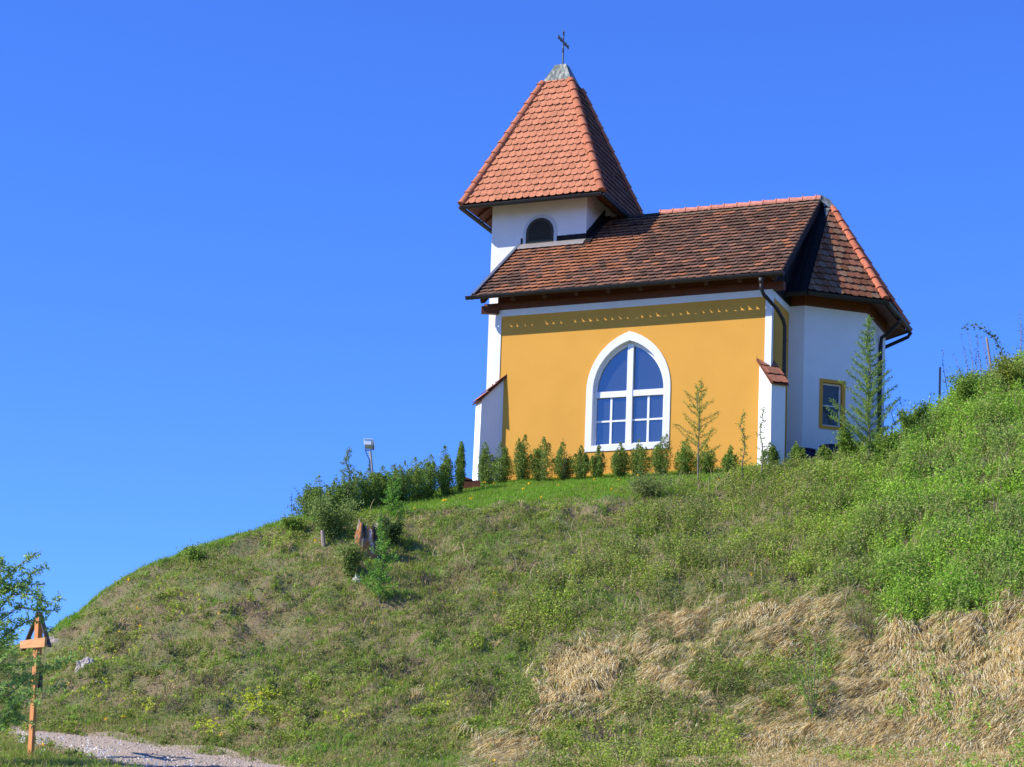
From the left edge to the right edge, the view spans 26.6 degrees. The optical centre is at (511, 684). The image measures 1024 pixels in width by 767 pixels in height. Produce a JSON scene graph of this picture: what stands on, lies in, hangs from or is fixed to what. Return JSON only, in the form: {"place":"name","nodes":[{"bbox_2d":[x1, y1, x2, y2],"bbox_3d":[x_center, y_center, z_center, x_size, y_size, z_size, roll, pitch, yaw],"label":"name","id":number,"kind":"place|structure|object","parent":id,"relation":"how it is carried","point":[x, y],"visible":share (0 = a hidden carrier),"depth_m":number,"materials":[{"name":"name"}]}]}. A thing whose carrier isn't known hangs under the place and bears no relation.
{"place":"outdoors","nodes":[
{"label":"outdoors","id":0,"kind":"place"},
{"bbox_2d":[1,723,292,766],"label":"path","id":1,"kind":"structure","parent":0,"point":[158,757],"depth_m":41.85,"materials":[{"name":"grey gravel"}]},
{"bbox_2d":[0,374,1023,766],"bbox_3d":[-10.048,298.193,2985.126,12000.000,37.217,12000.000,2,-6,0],"label":"ground","id":2,"kind":"structure","parent":0,"point":[266,642],"depth_m":48.17,"materials":[{"name":"green plant"}]},
{"bbox_2d":[20,612,51,754],"bbox_3d":[-8.924,0.231,40.488,0.205,3.205,1.058,7,-7,-40],"label":"wayside cross","id":3,"kind":"object","parent":2,"relation":"on","point":[39,641],"visible":0.63,"depth_m":40.43,"materials":[{"name":"brown wood"}]},
{"bbox_2d":[0,549,77,733],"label":"tree","id":4,"kind":"object","parent":2,"relation":"on","point":[15,704],"visible":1,"depth_m":39.24,"materials":[{"name":"green plant"}]},
{"bbox_2d":[49,637,58,643],"bbox_3d":[-10.234,-0.940,49.510,0.889,0.291,0.425,10,22,-6],"label":"rock","id":5,"kind":"object","parent":2,"relation":"on","point":[53,640],"visible":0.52,"depth_m":49.36,"materials":[{"name":"grey stone"}]},
{"bbox_2d":[74,656,94,671],"bbox_3d":[-9.194,-0.225,46.857,0.544,0.824,0.392,-1,23,2],"label":"rock","id":6,"kind":"object","parent":2,"relation":"on","point":[87,660],"visible":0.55,"depth_m":46.68,"materials":[{"name":"grey stone"}]},
{"bbox_2d":[175,539,206,562],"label":"bush","id":7,"kind":"object","parent":2,"relation":"on","point":[193,553],"visible":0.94,"depth_m":52.21,"materials":[{"name":"green plant"}]},
{"bbox_2d":[279,513,306,530],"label":"bush","id":8,"kind":"object","parent":2,"relation":"on","point":[292,520],"visible":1,"depth_m":53.29,"materials":[{"name":"green plant"}]},
{"bbox_2d":[293,483,318,517],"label":"boxwood shrub","id":9,"kind":"object","parent":2,"relation":"on","point":[306,489],"visible":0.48,"depth_m":55.15,"materials":[{"name":"green plant"}]},
{"bbox_2d":[299,475,336,514],"bbox_3d":[-4.895,-4.709,55.262,1.097,1.319,1.081,2,-6,0],"label":"boxwood shrub","id":10,"kind":"object","parent":2,"relation":"on","point":[317,490],"visible":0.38,"depth_m":55.05,"materials":[{"name":"green plant"}]},
{"bbox_2d":[320,530,325,546],"bbox_3d":[-4.545,-3.444,52.314,0.177,0.586,0.107,2,-6,0],"label":"post","id":11,"kind":"object","parent":2,"relation":"on","point":[323,538],"visible":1,"depth_m":52.28,"materials":[{"name":"grey wood"}]},
{"bbox_2d":[296,488,364,537],"bbox_3d":[-4.408,-4.163,52.869,1.650,1.327,1.642,2,-6,0],"label":"bush","id":12,"kind":"object","parent":2,"relation":"on","point":[330,521],"visible":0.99,"depth_m":52.54,"materials":[{"name":"green plant"}]},
{"bbox_2d":[318,474,351,510],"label":"boxwood shrub","id":13,"kind":"object","parent":2,"relation":"on","point":[334,484],"visible":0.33,"depth_m":55.39,"materials":[{"name":"green plant"}]},
{"bbox_2d":[327,446,363,507],"bbox_3d":[-4.245,-5.167,55.440,0.929,1.948,0.903,6,-7,-38],"label":"larch sapling","id":14,"kind":"object","parent":2,"relation":"on","point":[349,472],"visible":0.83,"depth_m":55.44,"materials":[{"name":"green plant"}]},
{"bbox_2d":[331,476,367,509],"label":"boxwood shrub","id":15,"kind":"object","parent":2,"relation":"on","point":[352,494],"visible":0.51,"depth_m":55.69,"materials":[{"name":"green plant"}]},
{"bbox_2d":[333,537,370,575],"bbox_3d":[-3.759,-2.989,50.600,0.895,1.004,0.755,5,-7,-32],"label":"bush","id":16,"kind":"object","parent":2,"relation":"on","point":[352,557],"visible":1,"depth_m":50.52,"materials":[{"name":"green plant"}]},
{"bbox_2d":[352,574,362,582],"bbox_3d":[-3.535,-2.264,50.476,0.343,0.662,0.278,-15,19,11],"label":"rock","id":17,"kind":"object","parent":2,"relation":"on","point":[358,577],"visible":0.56,"depth_m":50.35,"materials":[{"name":"grey stone"}]},
{"bbox_2d":[347,470,376,509],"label":"boxwood shrub","id":18,"kind":"object","parent":2,"relation":"on","point":[360,483],"visible":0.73,"depth_m":56.12,"materials":[{"name":"green plant"}]},
{"bbox_2d":[353,518,381,559],"bbox_3d":[-3.476,-3.348,51.632,0.804,1.246,0.522,0,-6,15],"label":"tree stump","id":19,"kind":"object","parent":2,"relation":"on","point":[369,537],"visible":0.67,"depth_m":51.53,"materials":[{"name":"wood"}]},
{"bbox_2d":[363,438,374,475],"bbox_3d":[-3.773,-5.626,57.824,0.435,1.886,0.298,2,-6,0],"label":"floodlight","id":20,"kind":"object","parent":2,"relation":"on","point":[368,443],"visible":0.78,"depth_m":57.83,"materials":[{"name":"silver metal"}]},
{"bbox_2d":[363,464,381,505],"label":"boxwood shrub","id":21,"kind":"object","parent":2,"relation":"on","point":[375,484],"visible":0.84,"depth_m":56.46,"materials":[{"name":"green plant"}]},
{"bbox_2d":[360,511,399,603],"bbox_3d":[-2.994,-2.889,49.432,0.935,2.196,1.134,2,-6,0],"label":"larch sapling","id":22,"kind":"object","parent":2,"relation":"on","point":[380,576],"visible":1,"depth_m":49.51,"materials":[{"name":"green plant"}]},
{"bbox_2d":[368,465,393,505],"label":"boxwood shrub","id":23,"kind":"object","parent":2,"relation":"on","point":[379,478],"visible":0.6,"depth_m":56.88,"materials":[{"name":"green plant"}]},
{"bbox_2d":[378,464,401,502],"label":"boxwood shrub","id":24,"kind":"object","parent":2,"relation":"on","point":[395,476],"visible":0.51,"depth_m":56.99,"materials":[{"name":"green plant"}]},
{"bbox_2d":[381,515,404,545],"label":"bush","id":25,"kind":"object","parent":2,"relation":"on","point":[393,531],"visible":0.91,"depth_m":52.18,"materials":[{"name":"green plant"}]},
{"bbox_2d":[380,471,407,516],"bbox_3d":[-2.955,-4.768,54.643,0.662,1.238,0.724,3,-6,-15],"label":"larch sapling","id":26,"kind":"object","parent":2,"relation":"on","point":[390,492],"visible":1,"depth_m":54.59,"materials":[{"name":"green plant"}]},
{"bbox_2d":[392,460,420,503],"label":"boxwood shrub","id":27,"kind":"object","parent":2,"relation":"on","point":[405,486],"visible":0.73,"depth_m":57.40,"materials":[{"name":"green plant"}]},
{"bbox_2d":[405,456,435,500],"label":"boxwood shrub","id":28,"kind":"object","parent":2,"relation":"on","point":[419,471],"visible":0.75,"depth_m":57.90,"materials":[{"name":"green plant"}]},
{"bbox_2d":[417,454,441,497],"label":"boxwood shrub","id":29,"kind":"object","parent":2,"relation":"on","point":[431,466],"visible":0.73,"depth_m":58.30,"materials":[{"name":"green plant"}]},
{"bbox_2d":[436,445,464,494],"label":"boxwood shrub","id":30,"kind":"object","parent":2,"relation":"on","point":[445,471],"visible":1,"depth_m":58.74,"materials":[{"name":"green plant"}]},
{"bbox_2d":[455,441,466,491],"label":"boxwood shrub","id":31,"kind":"object","parent":2,"relation":"on","point":[462,458],"visible":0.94,"depth_m":59.28,"materials":[{"name":"green plant"}]},
{"bbox_2d":[463,477,480,489],"bbox_3d":[-1.178,-5.499,60.336,0.590,0.580,0.440,2,-6,0],"label":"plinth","id":32,"kind":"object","parent":2,"relation":"on","point":[469,482],"visible":0.43,"depth_m":60.14,"materials":[{"name":"brown wood"}]},
{"bbox_2d":[476,442,495,484],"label":"boxwood shrub","id":33,"kind":"object","parent":2,"relation":"on","point":[485,462],"visible":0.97,"depth_m":60.94,"materials":[{"name":"green plant"}]},
{"bbox_2d":[490,441,514,483],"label":"boxwood shrub","id":34,"kind":"object","parent":2,"relation":"on","point":[503,465],"visible":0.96,"depth_m":60.73,"materials":[{"name":"green plant"}]},
{"bbox_2d":[0,344,1023,766],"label":"undergrowth","id":35,"kind":"object","parent":2,"relation":"on","point":[992,404],"visible":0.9,"depth_m":48.28,"materials":[{"name":"green plant"}]},
{"bbox_2d":[0,383,1023,766],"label":"thatch","id":36,"kind":"object","parent":2,"relation":"on","point":[264,753],"visible":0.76,"depth_m":46.42,"materials":[{"name":"plant"}]},
{"bbox_2d":[18,470,1011,766],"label":"wildflowers","id":37,"kind":"object","parent":2,"relation":"on","point":[248,696],"visible":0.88,"depth_m":44.28,"materials":[{"name":"yellow plant"}]},
{"bbox_2d":[511,435,534,480],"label":"boxwood shrub","id":38,"kind":"object","parent":2,"relation":"on","point":[520,462],"visible":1,"depth_m":60.46,"materials":[{"name":"green plant"}]},
{"bbox_2d":[527,437,558,481],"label":"boxwood shrub","id":39,"kind":"object","parent":2,"relation":"on","point":[541,471],"visible":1,"depth_m":60.31,"materials":[{"name":"green plant"}]},
{"bbox_2d":[88,378,1022,754],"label":"dead brambles","id":40,"kind":"object","parent":2,"relation":"on","point":[434,598],"visible":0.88,"depth_m":47.12,"materials":[{"name":"brown plant"}]},
{"bbox_2d":[551,440,574,480],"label":"boxwood shrub","id":41,"kind":"object","parent":2,"relation":"on","point":[563,471],"visible":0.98,"depth_m":60.08,"materials":[{"name":"green plant"}]},
{"bbox_2d":[570,445,590,479],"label":"boxwood shrub","id":42,"kind":"object","parent":2,"relation":"on","point":[581,464],"visible":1,"depth_m":59.82,"materials":[{"name":"green plant"}]},
{"bbox_2d":[588,444,607,477],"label":"boxwood shrub","id":43,"kind":"object","parent":2,"relation":"on","point":[597,466],"visible":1,"depth_m":59.65,"materials":[{"name":"green plant"}]},
{"bbox_2d":[609,442,630,477],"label":"boxwood shrub","id":44,"kind":"object","parent":2,"relation":"on","point":[620,461],"visible":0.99,"depth_m":59.35,"materials":[{"name":"green plant"}]},
{"bbox_2d":[627,438,651,476],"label":"boxwood shrub","id":45,"kind":"object","parent":2,"relation":"on","point":[636,457],"visible":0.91,"depth_m":59.22,"materials":[{"name":"green plant"}]},
{"bbox_2d":[272,355,1023,766],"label":"stalks","id":46,"kind":"object","parent":2,"relation":"on","point":[708,483],"visible":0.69,"depth_m":47.99,"materials":[{"name":"beige plant"}]},
{"bbox_2d":[623,464,686,497],"bbox_3d":[3.623,-5.189,55.124,1.649,1.089,1.593,2,-6,0],"label":"bush","id":47,"kind":"object","parent":2,"relation":"on","point":[641,487],"visible":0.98,"depth_m":54.91,"materials":[{"name":"green plant"}]},
{"bbox_2d":[647,431,672,475],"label":"boxwood shrub","id":48,"kind":"object","parent":2,"relation":"on","point":[658,455],"visible":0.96,"depth_m":58.94,"materials":[{"name":"green plant"}]},
{"bbox_2d":[673,435,696,474],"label":"boxwood shrub","id":49,"kind":"object","parent":2,"relation":"on","point":[684,459],"visible":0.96,"depth_m":58.64,"materials":[{"name":"green plant"}]},
{"bbox_2d":[458,29,912,481],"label":"chapel","id":50,"kind":"structure","parent":2,"relation":"on","point":[614,312],"depth_m":61.37,"materials":[{"name":"paint"}]},
{"bbox_2d":[593,342,663,445],"bbox_3d":[3.315,-8.175,60.829,2.110,2.963,0.130,0,-6,22],"label":"window frame","id":51,"kind":"structure","parent":50,"relation":"in","point":[629,392],"depth_m":60.85,"materials":[{"name":"blue glass"}]},
{"bbox_2d":[822,383,840,426],"bbox_3d":[8.949,-7.853,60.983,0.598,1.228,0.050,4,-6,-18],"label":"small window frame","id":52,"kind":"structure","parent":50,"relation":"in","point":[830,391],"depth_m":61.00,"materials":[{"name":"blue glass"}]},
{"bbox_2d":[672,378,721,481],"bbox_3d":[4.767,-6.496,56.072,1.294,3.011,1.343,0,-6,22],"label":"larch sapling","id":53,"kind":"object","parent":2,"relation":"on","point":[699,411],"visible":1,"depth_m":56.05,"materials":[{"name":"green plant"}]},
{"bbox_2d":[385,565,1023,766],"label":"dry grass","id":54,"kind":"structure","parent":2,"relation":"on","point":[850,734],"depth_m":43.46,"materials":[{"name":"beige plant"}]},
{"bbox_2d":[692,442,718,473],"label":"boxwood shrub","id":55,"kind":"object","parent":2,"relation":"on","point":[708,463],"visible":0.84,"depth_m":58.45,"materials":[{"name":"green plant"}]},
{"bbox_2d":[719,445,739,471],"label":"boxwood shrub","id":56,"kind":"object","parent":2,"relation":"on","point":[727,459],"visible":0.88,"depth_m":58.23,"materials":[{"name":"green plant"}]},
{"bbox_2d":[735,410,752,482],"bbox_3d":[5.896,-6.050,55.457,0.544,2.036,0.415,0,-6,21],"label":"larch sapling","id":57,"kind":"object","parent":2,"relation":"on","point":[744,444],"visible":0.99,"depth_m":55.44,"materials":[{"name":"green plant"}]},
{"bbox_2d":[756,405,768,474],"bbox_3d":[6.386,-6.152,55.262,0.343,2.103,0.420,2,-6,0],"label":"larch sapling","id":58,"kind":"object","parent":2,"relation":"on","point":[763,453],"visible":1,"depth_m":55.28,"materials":[{"name":"green plant"}]},
{"bbox_2d":[760,441,779,465],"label":"boxwood shrub","id":59,"kind":"object","parent":2,"relation":"on","point":[772,454],"visible":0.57,"depth_m":57.79,"materials":[{"name":"green plant"}]},
{"bbox_2d":[786,441,807,462],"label":"boxwood shrub","id":60,"kind":"object","parent":2,"relation":"on","point":[795,448],"visible":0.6,"depth_m":57.48,"materials":[{"name":"green plant"}]},
{"bbox_2d":[800,448,814,457],"bbox_3d":[8.025,-6.215,59.526,0.634,0.472,0.634,2,-6,0],"label":"barrel","id":61,"kind":"object","parent":2,"relation":"on","point":[810,452],"visible":0.28,"depth_m":59.27,"materials":[{"name":"blue plastic"}]},
{"bbox_2d":[770,623,846,719],"bbox_3d":[5.824,-0.238,42.449,1.329,1.963,2.169,-2,-7,38],"label":"bush","id":62,"kind":"object","parent":2,"relation":"on","point":[807,698],"visible":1,"depth_m":42.41,"materials":[{"name":"green plant"}]},
{"bbox_2d":[814,444,834,461],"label":"boxwood shrub","id":63,"kind":"object","parent":2,"relation":"on","point":[823,452],"visible":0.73,"depth_m":57.19,"materials":[{"name":"green plant"}]},
{"bbox_2d":[819,444,838,454],"bbox_3d":[8.763,-6.319,59.561,0.654,0.472,0.654,2,-6,0],"label":"barrel","id":64,"kind":"object","parent":2,"relation":"on","point":[832,447],"visible":0.24,"depth_m":59.28,"materials":[{"name":"blue plastic"}]},
{"bbox_2d":[829,423,862,459],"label":"bush","id":65,"kind":"object","parent":2,"relation":"on","point":[844,438],"visible":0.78,"depth_m":56.23,"materials":[{"name":"green plant"}]},
{"bbox_2d":[825,315,918,465],"bbox_3d":[9.257,-7.491,55.662,2.439,4.097,2.099,2,-6,0],"label":"larch sapling","id":66,"kind":"object","parent":2,"relation":"on","point":[867,382],"visible":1,"depth_m":55.58,"materials":[{"name":"green plant"}]},
{"bbox_2d":[862,428,904,463],"bbox_3d":[9.486,-6.056,55.468,0.975,0.970,1.165,6,-7,-37],"label":"bush","id":67,"kind":"object","parent":2,"relation":"on","point":[887,438],"visible":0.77,"depth_m":55.25,"materials":[{"name":"green plant"}]},
{"bbox_2d":[894,400,932,433],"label":"bush","id":68,"kind":"object","parent":2,"relation":"on","point":[906,420],"visible":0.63,"depth_m":56.31,"materials":[{"name":"green plant"}]},
{"bbox_2d":[938,367,940,401],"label":"stake","id":69,"kind":"object","parent":2,"relation":"on","point":[939,392],"visible":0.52,"depth_m":65.23,"materials":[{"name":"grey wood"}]},
{"bbox_2d":[960,334,968,371],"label":"leafy stem","id":70,"kind":"object","parent":2,"relation":"on","point":[965,356],"visible":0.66,"depth_m":65.34,"materials":[{"name":"green plant"}]},
{"bbox_2d":[942,364,991,403],"bbox_3d":[11.925,-7.837,56.704,1.251,1.140,1.172,2,-6,0],"label":"bush","id":71,"kind":"object","parent":2,"relation":"on","point":[965,384],"visible":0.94,"depth_m":56.59,"materials":[{"name":"green plant"}]},
{"bbox_2d":[975,334,981,375],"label":"leafy stem","id":72,"kind":"object","parent":2,"relation":"on","point":[978,352],"visible":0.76,"depth_m":65.36,"materials":[{"name":"green plant"}]},
{"bbox_2d":[961,322,1005,360],"bbox_3d":[12.472,-8.730,57.106,1.282,1.715,0.304,2,-6,0],"label":"leafy stem","id":73,"kind":"object","parent":2,"relation":"on","point":[991,335],"visible":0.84,"depth_m":57.13,"materials":[{"name":"green plant"}]},
{"bbox_2d":[986,337,992,370],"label":"stake","id":74,"kind":"object","parent":2,"relation":"on","point":[988,350],"visible":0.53,"depth_m":65.33,"materials":[{"name":"grey wood"}]},
{"bbox_2d":[988,352,1023,389],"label":"bush","id":75,"kind":"object","parent":2,"relation":"on","point":[1009,369],"visible":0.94,"depth_m":56.24,"materials":[{"name":"green plant"}]},
{"bbox_2d":[1017,322,1023,354],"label":"leafy stem","id":76,"kind":"object","parent":2,"relation":"on","point":[1021,338],"visible":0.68,"depth_m":65.39,"materials":[{"name":"green plant"}]},
{"bbox_2d":[0,0,1023,644],"label":"sky","id":77,"kind":"structure","parent":0,"point":[238,252],"materials":[{"name":"blue"}]}
]}

